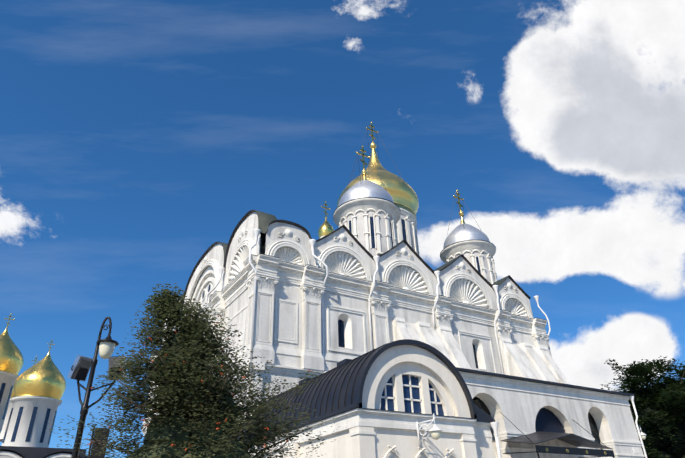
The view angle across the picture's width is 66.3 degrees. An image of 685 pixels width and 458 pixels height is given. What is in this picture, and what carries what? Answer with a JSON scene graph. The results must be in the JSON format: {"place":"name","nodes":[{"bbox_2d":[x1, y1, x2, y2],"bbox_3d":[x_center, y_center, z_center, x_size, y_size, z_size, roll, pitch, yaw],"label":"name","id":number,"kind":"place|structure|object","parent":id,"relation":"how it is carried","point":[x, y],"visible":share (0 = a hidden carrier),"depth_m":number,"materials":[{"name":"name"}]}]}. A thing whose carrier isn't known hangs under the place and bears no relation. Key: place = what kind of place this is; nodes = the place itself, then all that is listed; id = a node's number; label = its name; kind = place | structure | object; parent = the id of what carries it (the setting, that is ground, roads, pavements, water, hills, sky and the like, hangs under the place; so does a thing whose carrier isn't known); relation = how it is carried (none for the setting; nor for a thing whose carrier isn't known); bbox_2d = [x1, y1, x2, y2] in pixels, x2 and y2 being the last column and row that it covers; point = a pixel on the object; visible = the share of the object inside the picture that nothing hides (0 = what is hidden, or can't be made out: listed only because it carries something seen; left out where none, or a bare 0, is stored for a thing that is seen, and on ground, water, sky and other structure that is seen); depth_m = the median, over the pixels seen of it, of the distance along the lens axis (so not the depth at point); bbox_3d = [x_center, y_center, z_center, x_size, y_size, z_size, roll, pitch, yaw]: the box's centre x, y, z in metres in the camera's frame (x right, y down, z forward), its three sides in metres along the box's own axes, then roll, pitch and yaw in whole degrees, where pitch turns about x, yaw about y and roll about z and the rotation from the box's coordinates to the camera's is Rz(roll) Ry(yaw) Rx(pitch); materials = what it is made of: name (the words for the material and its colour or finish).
{"place":"outdoors","nodes":[
{"label":"outdoors","id":0,"kind":"place"},
{"bbox_2d":[0,0,684,457],"label":"sky","id":1,"kind":"structure","parent":0,"point":[136,136],"materials":[{"name":"blue"}]},
{"label":"ground","id":2,"kind":"structure","parent":0,"visible":0},
{"bbox_2d":[0,313,89,457],"bbox_3d":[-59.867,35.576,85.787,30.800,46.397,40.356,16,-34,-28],"label":"dormition cathedral","id":3,"kind":"structure","parent":2,"relation":"on","point":[30,400],"depth_m":83.97,"materials":[{"name":"stone"}]},
{"bbox_2d":[67,317,126,457],"bbox_3d":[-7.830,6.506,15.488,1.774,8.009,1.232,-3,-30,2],"label":"lamp post","id":4,"kind":"object","parent":2,"relation":"on","point":[81,366],"visible":1,"depth_m":16.55,"materials":[{"name":"black metal"}]},
{"bbox_2d":[87,427,109,457],"bbox_3d":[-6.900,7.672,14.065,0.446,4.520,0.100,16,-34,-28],"label":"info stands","id":5,"kind":"object","parent":2,"relation":"on","point":[94,445],"visible":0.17,"depth_m":14.89,"materials":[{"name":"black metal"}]},
{"bbox_2d":[48,283,339,457],"bbox_3d":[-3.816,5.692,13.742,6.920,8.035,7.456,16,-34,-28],"label":"rowan tree","id":6,"kind":"object","parent":2,"relation":"on","point":[196,401],"visible":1,"depth_m":13.26,"materials":[{"name":"green plant"}]},
{"bbox_2d":[142,210,604,457],"bbox_3d":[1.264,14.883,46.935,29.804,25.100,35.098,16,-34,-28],"label":"cathedral","id":7,"kind":"structure","parent":2,"relation":"on","point":[291,300],"depth_m":40.03,"materials":[{"name":"white paint"}]},
{"bbox_2d":[318,201,333,238],"bbox_3d":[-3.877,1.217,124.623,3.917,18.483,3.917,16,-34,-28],"label":"onion dome","id":8,"kind":"structure","parent":7,"relation":"on","point":[325,228],"depth_m":123.69,"materials":[{"name":"gold metal"}]},
{"bbox_2d":[333,122,496,290],"bbox_3d":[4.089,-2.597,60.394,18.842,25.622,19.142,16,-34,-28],"label":"church domes","id":9,"kind":"structure","parent":7,"relation":"attached to","point":[375,211],"depth_m":52.49,"materials":[{"name":"silver metal"}]},
{"bbox_2d":[237,339,646,457],"bbox_3d":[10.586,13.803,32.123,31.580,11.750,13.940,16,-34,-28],"label":"church annex","id":10,"kind":"object","parent":2,"relation":"on","point":[406,398],"visible":0.88,"depth_m":24.02,"materials":[{"name":"paint"}]},
{"bbox_2d":[601,356,684,457],"bbox_3d":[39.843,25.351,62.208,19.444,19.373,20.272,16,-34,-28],"label":"lime tree","id":11,"kind":"object","parent":2,"relation":"on","point":[660,408],"visible":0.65,"depth_m":60.63,"materials":[{"name":"green plant"}]}
]}

